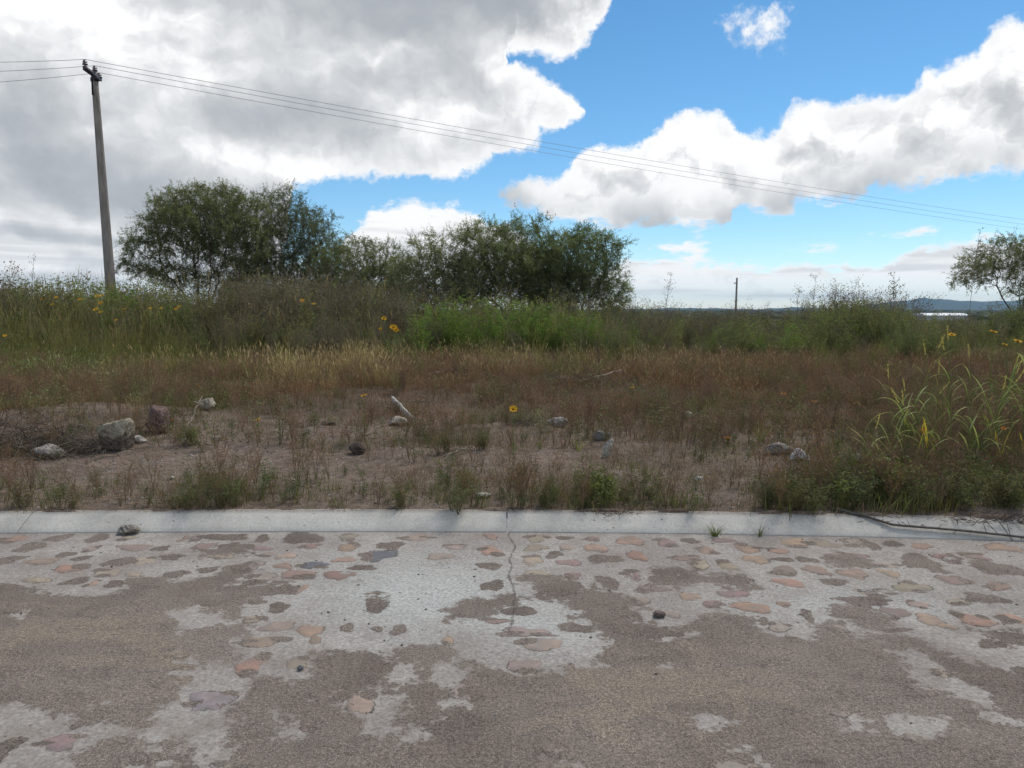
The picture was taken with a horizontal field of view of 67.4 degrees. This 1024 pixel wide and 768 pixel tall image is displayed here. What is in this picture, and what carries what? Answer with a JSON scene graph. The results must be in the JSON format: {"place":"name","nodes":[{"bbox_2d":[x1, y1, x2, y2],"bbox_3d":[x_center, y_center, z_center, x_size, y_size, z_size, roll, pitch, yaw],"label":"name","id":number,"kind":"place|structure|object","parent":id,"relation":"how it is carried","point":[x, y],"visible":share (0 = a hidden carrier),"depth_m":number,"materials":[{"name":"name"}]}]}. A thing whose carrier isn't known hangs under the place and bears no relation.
{"place":"outdoors","nodes":[
{"label":"outdoors","id":0,"kind":"place"},
{"bbox_2d":[0,336,842,396],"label":"straw grass","id":1,"kind":"structure","parent":0,"point":[349,361],"depth_m":15.23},
{"bbox_2d":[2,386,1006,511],"bbox_3d":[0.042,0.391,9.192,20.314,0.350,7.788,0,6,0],"label":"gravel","id":2,"kind":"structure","parent":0,"point":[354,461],"depth_m":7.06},
{"bbox_2d":[0,532,1023,767],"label":"road","id":3,"kind":"structure","parent":0,"point":[827,710],"depth_m":3.38,"materials":[{"name":"concrete"}]},
{"bbox_2d":[118,524,140,534],"bbox_3d":[-2.573,0.976,5.151,0.156,0.067,0.122,0,6,0],"label":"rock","id":4,"kind":"object","parent":3,"relation":"on","point":[126,529],"visible":1,"depth_m":5.12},
{"bbox_2d":[1,510,1019,767],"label":"road grit","id":5,"kind":"object","parent":3,"relation":"on","point":[531,652],"visible":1,"depth_m":3.67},
{"bbox_2d":[653,610,665,617],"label":"rock","id":6,"kind":"object","parent":3,"relation":"on","point":[658,613],"visible":1,"depth_m":3.74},
{"bbox_2d":[704,522,727,536],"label":"grass tuft","id":7,"kind":"object","parent":3,"relation":"on","point":[713,533],"visible":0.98,"depth_m":5.08,"materials":[{"name":"green plant"}]},
{"bbox_2d":[0,309,1023,518],"bbox_3d":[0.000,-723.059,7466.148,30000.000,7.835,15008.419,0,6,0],"label":"ground","id":8,"kind":"structure","parent":0,"point":[169,454],"depth_m":7.20,"materials":[{"name":"soil"}]},
{"bbox_2d":[2,476,41,506],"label":"weed","id":9,"kind":"object","parent":8,"relation":"on","point":[28,495],"visible":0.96,"depth_m":5.46,"materials":[{"name":"green plant"}]},
{"bbox_2d":[24,255,36,313],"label":"tall stalk","id":10,"kind":"object","parent":8,"relation":"on","point":[31,277],"visible":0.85,"depth_m":21.80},
{"bbox_2d":[30,444,65,459],"bbox_3d":[-4.379,0.647,7.254,0.293,0.150,0.229,0,6,0],"label":"rock","id":11,"kind":"object","parent":8,"relation":"on","point":[46,451],"visible":0.74,"depth_m":7.18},
{"bbox_2d":[55,480,85,508],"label":"weed","id":12,"kind":"object","parent":8,"relation":"on","point":[74,503],"visible":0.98,"depth_m":5.43,"materials":[{"name":"green plant"}]},
{"bbox_2d":[0,419,154,463],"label":"brush heap","id":13,"kind":"object","parent":8,"relation":"on","point":[74,440],"visible":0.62,"depth_m":7.39,"materials":[{"name":"brown plant"}]},
{"bbox_2d":[0,387,192,462],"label":"brush heap","id":14,"kind":"object","parent":8,"relation":"on","point":[20,429],"visible":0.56,"depth_m":7.49,"materials":[{"name":"brown plant"}]},
{"bbox_2d":[82,59,115,295],"bbox_3d":[-12.817,-5.242,24.078,0.526,9.171,1.445,-2,6,-18],"label":"utility pole","id":15,"kind":"object","parent":8,"relation":"on","point":[95,79],"visible":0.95,"depth_m":24.40,"materials":[{"name":"concrete"}]},
{"bbox_2d":[0,65,1017,223],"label":"power line","id":16,"kind":"object","parent":15,"relation":"attached to","point":[454,131],"visible":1,"depth_m":29.54,"materials":[{"name":"metal"}]},
{"bbox_2d":[4,73,1018,228],"bbox_3d":[22.489,-11.018,46.025,99.688,2.311,7.118,-3,6,-27],"label":"power line","id":17,"kind":"object","parent":15,"relation":"attached to","point":[451,136],"visible":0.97,"depth_m":29.84,"materials":[{"name":"metal"}]},
{"bbox_2d":[23,59,1023,219],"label":"power line","id":18,"kind":"object","parent":15,"relation":"attached to","point":[450,125],"visible":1,"depth_m":28.68,"materials":[{"name":"metal"}]},
{"bbox_2d":[96,418,134,450],"bbox_3d":[-3.927,0.513,7.614,0.312,0.359,0.250,0,6,0],"label":"boulder","id":19,"kind":"object","parent":8,"relation":"on","point":[121,432],"visible":0.94,"depth_m":7.53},
{"bbox_2d":[71,281,168,348],"bbox_3d":[-11.096,-1.813,21.850,2.579,2.203,1.807,0,6,0],"label":"shrub","id":20,"kind":"object","parent":8,"relation":"on","point":[116,296],"visible":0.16,"depth_m":21.62,"materials":[{"name":"green plant"}]},
{"bbox_2d":[135,435,146,442],"bbox_3d":[-3.851,0.575,7.920,0.187,0.088,0.096,2,6,17],"label":"rubble chunk","id":21,"kind":"object","parent":8,"relation":"on","point":[138,437],"visible":0.72,"depth_m":7.88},
{"bbox_2d":[145,405,170,433],"bbox_3d":[-3.852,0.399,8.329,0.258,0.346,0.240,0,6,-5],"label":"rock","id":22,"kind":"object","parent":8,"relation":"on","point":[158,411],"visible":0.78,"depth_m":8.24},
{"bbox_2d":[133,285,217,351],"bbox_3d":[-9.239,-1.722,21.438,2.058,2.034,1.786,2,6,18],"label":"shrub","id":23,"kind":"object","parent":8,"relation":"on","point":[175,313],"visible":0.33,"depth_m":21.15,"materials":[{"name":"green plant"}]},
{"bbox_2d":[169,420,203,445],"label":"weed","id":24,"kind":"object","parent":8,"relation":"on","point":[184,436],"visible":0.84,"depth_m":7.81,"materials":[{"name":"green plant"}]},
{"bbox_2d":[114,177,287,304],"bbox_3d":[-11.340,-4.378,27.752,6.398,6.184,4.235,0,6,0],"label":"mesquite tree","id":25,"kind":"object","parent":8,"relation":"on","point":[185,219],"visible":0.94,"depth_m":27.11,"materials":[{"name":"green plant"}]},
{"bbox_2d":[193,398,215,409],"bbox_3d":[-3.913,0.261,9.793,0.286,0.175,0.244,0,6,0],"label":"rock","id":26,"kind":"object","parent":8,"relation":"on","point":[206,401],"visible":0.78,"depth_m":9.71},
{"bbox_2d":[171,468,239,509],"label":"weed","id":27,"kind":"object","parent":8,"relation":"on","point":[189,506],"visible":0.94,"depth_m":5.43,"materials":[{"name":"green plant"}]},
{"bbox_2d":[174,313,256,361],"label":"shrub","id":28,"kind":"object","parent":8,"relation":"on","point":[213,338],"visible":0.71,"depth_m":19.44,"materials":[{"name":"green plant"}]},
{"bbox_2d":[205,474,246,506],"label":"weed","id":29,"kind":"object","parent":8,"relation":"on","point":[226,490],"visible":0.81,"depth_m":5.49,"materials":[{"name":"green plant"}]},
{"bbox_2d":[179,271,311,353],"bbox_3d":[-7.641,-1.982,21.846,3.902,2.489,2.126,0,6,0],"label":"shrub","id":30,"kind":"object","parent":8,"relation":"on","point":[249,299],"visible":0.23,"depth_m":21.67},
{"bbox_2d":[257,458,277,494],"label":"weed","id":31,"kind":"object","parent":8,"relation":"on","point":[266,477],"visible":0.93,"depth_m":5.82,"materials":[{"name":"green plant"}]},
{"bbox_2d":[230,177,352,290],"bbox_3d":[-8.385,-4.656,29.361,4.772,6.469,3.488,0,6,0],"label":"mesquite tree","id":32,"kind":"object","parent":8,"relation":"on","point":[291,232],"visible":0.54,"depth_m":28.72,"materials":[{"name":"green plant"}]},
{"bbox_2d":[297,422,311,446],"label":"weed","id":33,"kind":"object","parent":8,"relation":"on","point":[306,434],"visible":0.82,"depth_m":7.87,"materials":[{"name":"green plant"}]},
{"bbox_2d":[262,277,350,357],"bbox_3d":[-5.894,-1.938,22.088,2.690,2.369,2.610,0,6,0],"label":"shrub","id":34,"kind":"object","parent":8,"relation":"on","point":[299,297],"visible":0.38,"depth_m":21.83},
{"bbox_2d":[320,420,335,425],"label":"rock","id":35,"kind":"object","parent":8,"relation":"on","point":[333,422],"visible":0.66,"depth_m":9.30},
{"bbox_2d":[325,242,337,310],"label":"tall stalk","id":36,"kind":"object","parent":8,"relation":"on","point":[332,271],"visible":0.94,"depth_m":21.80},
{"bbox_2d":[349,443,365,454],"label":"rock","id":37,"kind":"object","parent":8,"relation":"on","point":[355,448],"visible":0.92,"depth_m":7.38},
{"bbox_2d":[297,229,419,305],"bbox_3d":[-5.564,-3.507,28.312,4.820,4.394,3.672,0,6,0],"label":"mesquite bush","id":38,"kind":"object","parent":8,"relation":"on","point":[375,269],"visible":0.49,"depth_m":27.74,"materials":[{"name":"green plant"}]},
{"bbox_2d":[379,317,398,364],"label":"yellow flower","id":39,"kind":"object","parent":8,"relation":"on","point":[393,327],"visible":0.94,"depth_m":18.46,"materials":[{"name":"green plant"}]},
{"bbox_2d":[389,416,406,425],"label":"rock","id":40,"kind":"object","parent":8,"relation":"on","point":[392,422],"visible":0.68,"depth_m":9.37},
{"bbox_2d":[388,477,414,506],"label":"weed","id":41,"kind":"object","parent":8,"relation":"on","point":[398,493],"visible":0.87,"depth_m":5.47,"materials":[{"name":"green plant"}]},
{"bbox_2d":[392,396,414,419],"bbox_3d":[-1.446,0.340,10.156,0.035,0.250,1.149,-2,6,-22],"label":"wooden lath","id":42,"kind":"object","parent":8,"relation":"on","point":[399,403],"visible":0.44,"depth_m":10.22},
{"bbox_2d":[378,213,495,312],"bbox_3d":[-2.647,-3.551,26.815,4.334,4.810,3.553,0,6,0],"label":"mesquite tree","id":43,"kind":"object","parent":8,"relation":"on","point":[435,249],"visible":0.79,"depth_m":26.33,"materials":[{"name":"green plant"}]},
{"bbox_2d":[425,428,457,454],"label":"weed","id":44,"kind":"object","parent":8,"relation":"on","point":[444,445],"visible":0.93,"depth_m":7.23,"materials":[{"name":"green plant"}]},
{"bbox_2d":[405,300,487,354],"bbox_3d":[-1.975,-1.451,20.851,2.115,1.644,2.429,5,8,42],"label":"shrub","id":45,"kind":"object","parent":8,"relation":"on","point":[449,335],"visible":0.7,"depth_m":20.98,"materials":[{"name":"green plant"}]},
{"bbox_2d":[434,472,474,513],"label":"weed","id":46,"kind":"object","parent":8,"relation":"on","point":[457,502],"visible":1,"depth_m":5.34,"materials":[{"name":"green plant"}]},
{"bbox_2d":[468,426,495,449],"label":"weed","id":47,"kind":"object","parent":8,"relation":"on","point":[483,444],"visible":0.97,"depth_m":7.45,"materials":[{"name":"green plant"}]},
{"bbox_2d":[499,288,517,357],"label":"tall stalk","id":48,"kind":"object","parent":8,"relation":"on","point":[508,311],"visible":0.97,"depth_m":19.91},
{"bbox_2d":[0,340,1023,481],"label":"dry grass","id":49,"kind":"structure","parent":8,"relation":"on","point":[75,379],"depth_m":11.75,"materials":[{"name":"plant"}]},
{"bbox_2d":[0,509,1023,540],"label":"kerb","id":50,"kind":"structure","parent":8,"relation":"on","point":[416,520],"depth_m":5.23,"materials":[{"name":"concrete"}]},
{"bbox_2d":[580,504,639,517],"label":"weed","id":51,"kind":"object","parent":50,"relation":"on","point":[604,513],"visible":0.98,"depth_m":5.30,"materials":[{"name":"brown plant"}]},
{"bbox_2d":[834,508,1023,538],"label":"fallen branch","id":52,"kind":"object","parent":50,"relation":"on","point":[909,525],"visible":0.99,"depth_m":5.08,"materials":[{"name":"wood"}]},
{"bbox_2d":[857,504,1023,530],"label":"brush heap","id":53,"kind":"object","parent":50,"relation":"on","point":[1004,518],"visible":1,"depth_m":5.11,"materials":[{"name":"brown plant"}]},
{"bbox_2d":[0,382,1023,517],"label":"dry ground cover","id":54,"kind":"object","parent":8,"relation":"on","point":[590,463],"visible":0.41,"depth_m":6.70,"materials":[{"name":"plant"}]},
{"bbox_2d":[0,264,1023,380],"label":"weed thicket","id":55,"kind":"object","parent":8,"relation":"on","point":[67,326],"visible":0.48,"depth_m":21.12,"materials":[{"name":"green plant"}]},
{"bbox_2d":[0,258,1023,361],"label":"dry stalks","id":56,"kind":"object","parent":8,"relation":"on","point":[392,318],"visible":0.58,"depth_m":22.12,"materials":[{"name":"plant"}]},
{"bbox_2d":[470,304,555,353],"bbox_3d":[0.021,-1.402,20.960,2.387,1.571,1.493,0,6,0],"label":"shrub","id":57,"kind":"object","parent":8,"relation":"on","point":[521,332],"visible":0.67,"depth_m":20.86,"materials":[{"name":"green plant"}]},
{"bbox_2d":[510,405,517,459],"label":"yellow flower","id":58,"kind":"object","parent":8,"relation":"on","point":[513,408],"visible":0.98,"depth_m":7.15,"materials":[{"name":"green plant"}]},
{"bbox_2d":[437,203,595,315],"bbox_3d":[0.145,-3.886,27.643,6.018,5.290,4.257,0,6,0],"label":"mesquite tree","id":59,"kind":"object","parent":8,"relation":"on","point":[522,249],"visible":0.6,"depth_m":26.95,"materials":[{"name":"green plant"}]},
{"bbox_2d":[490,409,559,426],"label":"grass","id":60,"kind":"structure","parent":8,"relation":"on","point":[518,422],"depth_m":8.78,"materials":[{"name":"brown plant"}]},
{"bbox_2d":[531,479,558,505],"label":"weed","id":61,"kind":"object","parent":8,"relation":"on","point":[542,495],"visible":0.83,"depth_m":5.48,"materials":[{"name":"green plant"}]},
{"bbox_2d":[547,417,567,427],"bbox_3d":[0.537,0.448,8.970,0.256,0.134,0.198,0,6,0],"label":"rock","id":62,"kind":"object","parent":8,"relation":"on","point":[556,419],"visible":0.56,"depth_m":8.91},
{"bbox_2d":[513,218,638,319],"bbox_3d":[2.296,-3.530,27.332,4.555,4.667,3.115,0,6,0],"label":"mesquite tree","id":63,"kind":"object","parent":8,"relation":"on","point":[588,270],"visible":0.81,"depth_m":26.72,"materials":[{"name":"green plant"}]},
{"bbox_2d":[539,312,616,355],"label":"shrub","id":64,"kind":"object","parent":8,"relation":"on","point":[576,330],"visible":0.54,"depth_m":21.00,"materials":[{"name":"green plant"}]},
{"bbox_2d":[511,364,648,386],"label":"grass","id":65,"kind":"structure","parent":8,"relation":"on","point":[593,377],"depth_m":13.10,"materials":[{"name":"brown plant"}]},
{"bbox_2d":[582,297,594,322],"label":"tall stalk","id":66,"kind":"object","parent":8,"relation":"on","point":[587,310],"visible":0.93,"depth_m":19.90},
{"bbox_2d":[576,456,625,504],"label":"weed","id":67,"kind":"object","parent":8,"relation":"on","point":[597,482],"visible":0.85,"depth_m":5.50,"materials":[{"name":"green plant"}]},
{"bbox_2d":[592,431,609,440],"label":"rock","id":68,"kind":"object","parent":8,"relation":"on","point":[599,435],"visible":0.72,"depth_m":8.21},
{"bbox_2d":[602,439,613,457],"bbox_3d":[0.906,0.625,7.311,0.089,0.227,0.076,16,5,-2],"label":"rubble chunk","id":69,"kind":"object","parent":8,"relation":"on","point":[605,446],"visible":0.77,"depth_m":7.28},
{"bbox_2d":[588,320,643,357],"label":"shrub","id":70,"kind":"object","parent":8,"relation":"on","point":[617,341],"visible":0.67,"depth_m":19.93,"materials":[{"name":"green plant"}]},
{"bbox_2d":[621,461,668,500],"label":"weed","id":71,"kind":"object","parent":8,"relation":"on","point":[643,485],"visible":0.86,"depth_m":5.65,"materials":[{"name":"green plant"}]},
{"bbox_2d":[653,272,672,343],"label":"tall stalk","id":72,"kind":"object","parent":8,"relation":"on","point":[666,300],"visible":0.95,"depth_m":20.84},
{"bbox_2d":[409,309,1023,319],"bbox_3d":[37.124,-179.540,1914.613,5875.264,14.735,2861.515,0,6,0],"label":"distant woodland","id":73,"kind":"object","parent":8,"relation":"on","point":[980,312],"visible":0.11,"depth_m":918.86,"materials":[{"name":"green plant"}]},
{"bbox_2d":[690,320,771,357],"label":"shrub","id":74,"kind":"object","parent":8,"relation":"on","point":[716,333],"visible":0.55,"depth_m":20.51,"materials":[{"name":"green plant"}]},
{"bbox_2d":[734,278,737,312],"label":"utility pole","id":75,"kind":"object","parent":8,"relation":"on","point":[736,293],"visible":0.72,"depth_m":77.41,"materials":[{"name":"wood"}]},
{"bbox_2d":[750,421,774,441],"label":"grass tuft","id":76,"kind":"object","parent":8,"relation":"on","point":[761,434],"visible":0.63,"depth_m":8.11,"materials":[{"name":"green plant"}]},
{"bbox_2d":[745,469,800,509],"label":"weed","id":77,"kind":"object","parent":8,"relation":"on","point":[770,486],"visible":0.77,"depth_m":5.41,"materials":[{"name":"green plant"}]},
{"bbox_2d":[763,442,792,452],"bbox_3d":[2.590,0.618,7.471,0.278,0.118,0.212,2,6,20],"label":"rock","id":78,"kind":"object","parent":8,"relation":"on","point":[777,445],"visible":0.56,"depth_m":7.39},
{"bbox_2d":[748,321,815,358],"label":"shrub","id":79,"kind":"object","parent":8,"relation":"on","point":[788,338],"visible":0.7,"depth_m":19.77,"materials":[{"name":"green plant"}]},
{"bbox_2d":[788,285,806,338],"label":"tall stalk","id":80,"kind":"object","parent":8,"relation":"on","point":[797,307],"visible":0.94,"depth_m":20.90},
{"bbox_2d":[790,448,809,460],"bbox_3d":[2.679,0.650,7.148,0.185,0.117,0.115,2,6,18],"label":"rock","id":81,"kind":"object","parent":8,"relation":"on","point":[791,457],"visible":0.33,"depth_m":7.13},
{"bbox_2d":[780,466,834,511],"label":"weed","id":82,"kind":"object","parent":8,"relation":"on","point":[809,496],"visible":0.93,"depth_m":5.31,"materials":[{"name":"green plant"}]},
{"bbox_2d":[807,272,820,327],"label":"tall stalk","id":83,"kind":"object","parent":8,"relation":"on","point":[813,294],"visible":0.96,"depth_m":21.88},
{"bbox_2d":[831,278,844,315],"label":"tall stalk","id":84,"kind":"object","parent":8,"relation":"on","point":[835,296],"visible":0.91,"depth_m":21.86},
{"bbox_2d":[824,463,882,508],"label":"weed","id":85,"kind":"object","parent":8,"relation":"on","point":[848,487],"visible":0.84,"depth_m":5.40,"materials":[{"name":"green plant"}]},
{"bbox_2d":[805,293,914,349],"bbox_3d":[9.849,-1.637,21.859,3.143,1.864,1.643,0,6,0],"label":"shrub","id":86,"kind":"object","parent":8,"relation":"on","point":[862,318],"visible":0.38,"depth_m":21.74,"materials":[{"name":"green plant"}]},
{"bbox_2d":[853,412,894,475],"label":"tall grass","id":87,"kind":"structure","parent":8,"relation":"on","point":[873,438],"depth_m":6.34,"materials":[{"name":"green plant"}]},
{"bbox_2d":[860,446,923,499],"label":"weed","id":88,"kind":"object","parent":8,"relation":"on","point":[892,472],"visible":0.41,"depth_m":5.56,"materials":[{"name":"green plant"}]},
{"bbox_2d":[885,272,903,319],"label":"tall stalk","id":89,"kind":"object","parent":8,"relation":"on","point":[890,291],"visible":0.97,"depth_m":21.84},
{"bbox_2d":[875,364,925,461],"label":"tall grass","id":90,"kind":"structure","parent":8,"relation":"on","point":[904,417],"depth_m":6.71,"materials":[{"name":"green plant"}]},
{"bbox_2d":[890,339,953,471],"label":"tall grass","id":91,"kind":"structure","parent":8,"relation":"on","point":[926,436],"depth_m":6.39,"materials":[{"name":"green plant"}]},
{"bbox_2d":[885,317,959,360],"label":"shrub","id":92,"kind":"object","parent":8,"relation":"on","point":[908,342],"visible":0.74,"depth_m":18.91,"materials":[{"name":"green plant"}]},
{"bbox_2d":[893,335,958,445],"bbox_3d":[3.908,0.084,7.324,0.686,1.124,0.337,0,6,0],"label":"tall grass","id":93,"kind":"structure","parent":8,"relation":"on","point":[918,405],"depth_m":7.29,"materials":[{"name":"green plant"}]},
{"bbox_2d":[914,313,967,319],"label":"farm building","id":94,"kind":"structure","parent":8,"relation":"on","point":[939,315],"depth_m":472.12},
{"bbox_2d":[919,326,965,455],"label":"tall grass","id":95,"kind":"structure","parent":8,"relation":"on","point":[938,404],"depth_m":6.93,"materials":[{"name":"green plant"}]},
{"bbox_2d":[913,461,980,504],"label":"weed","id":96,"kind":"object","parent":8,"relation":"on","point":[952,488],"visible":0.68,"depth_m":5.48,"materials":[{"name":"green plant"}]},
{"bbox_2d":[943,333,955,411],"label":"yellow flower","id":97,"kind":"object","parent":8,"relation":"on","point":[952,334],"visible":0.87,"depth_m":9.01,"materials":[{"name":"green plant"}]},
{"bbox_2d":[966,228,983,344],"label":"tall stalk","id":98,"kind":"object","parent":8,"relation":"on","point":[974,268],"visible":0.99,"depth_m":21.77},
{"bbox_2d":[938,502,1023,517],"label":"soil heap","id":99,"kind":"object","parent":8,"relation":"on","point":[990,510],"visible":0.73,"depth_m":5.30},
{"bbox_2d":[969,465,1023,507],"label":"weed","id":100,"kind":"object","parent":99,"relation":"on","point":[987,498],"visible":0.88,"depth_m":5.34,"materials":[{"name":"green plant"}]},
{"bbox_2d":[942,225,1023,313],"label":"acacia tree","id":101,"kind":"object","parent":8,"relation":"on","point":[1000,267],"visible":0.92,"depth_m":25.67,"materials":[{"name":"green plant"}]},
{"bbox_2d":[947,300,1023,355],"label":"shrub","id":102,"kind":"object","parent":8,"relation":"on","point":[1010,322],"visible":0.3,"depth_m":22.82,"materials":[{"name":"green plant"}]},
{"bbox_2d":[952,344,1023,464],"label":"tall grass","id":103,"kind":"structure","parent":8,"relation":"on","point":[972,428],"depth_m":6.58,"materials":[{"name":"green plant"}]},
{"bbox_2d":[987,329,997,427],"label":"yellow flower","id":104,"kind":"object","parent":8,"relation":"on","point":[993,331],"visible":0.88,"depth_m":8.43,"materials":[{"name":"green plant"}]},
{"bbox_2d":[971,355,1023,458],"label":"tall grass","id":105,"kind":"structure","parent":8,"relation":"on","point":[1004,403],"depth_m":6.84,"materials":[{"name":"green plant"}]},
{"bbox_2d":[980,432,1019,465],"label":"tall grass","id":106,"kind":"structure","parent":8,"relation":"on","point":[998,446],"depth_m":6.41,"materials":[{"name":"green plant"}]},
{"bbox_2d":[997,351,1023,471],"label":"tall grass","id":107,"kind":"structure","parent":8,"relation":"on","point":[1022,356],"depth_m":6.24,"materials":[{"name":"green plant"}]},
{"bbox_2d":[1003,339,1022,426],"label":"yellow flower","id":108,"kind":"object","parent":8,"relation":"on","point":[1017,341],"visible":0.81,"depth_m":8.02,"materials":[{"name":"green plant"}]},
{"bbox_2d":[0,361,1023,519],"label":"green grass","id":109,"kind":"structure","parent":0,"point":[839,469],"depth_m":5.96,"materials":[{"name":"green plant"}]},
{"bbox_2d":[622,308,819,309],"bbox_3d":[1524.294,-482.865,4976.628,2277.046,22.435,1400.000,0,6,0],"label":"hills","id":110,"kind":"structure","parent":0,"point":[716,309],"depth_m":4840.73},
{"bbox_2d":[773,298,1021,309],"bbox_3d":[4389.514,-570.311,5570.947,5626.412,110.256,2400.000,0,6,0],"label":"hills","id":111,"kind":"structure","parent":0,"point":[947,304],"depth_m":5093.25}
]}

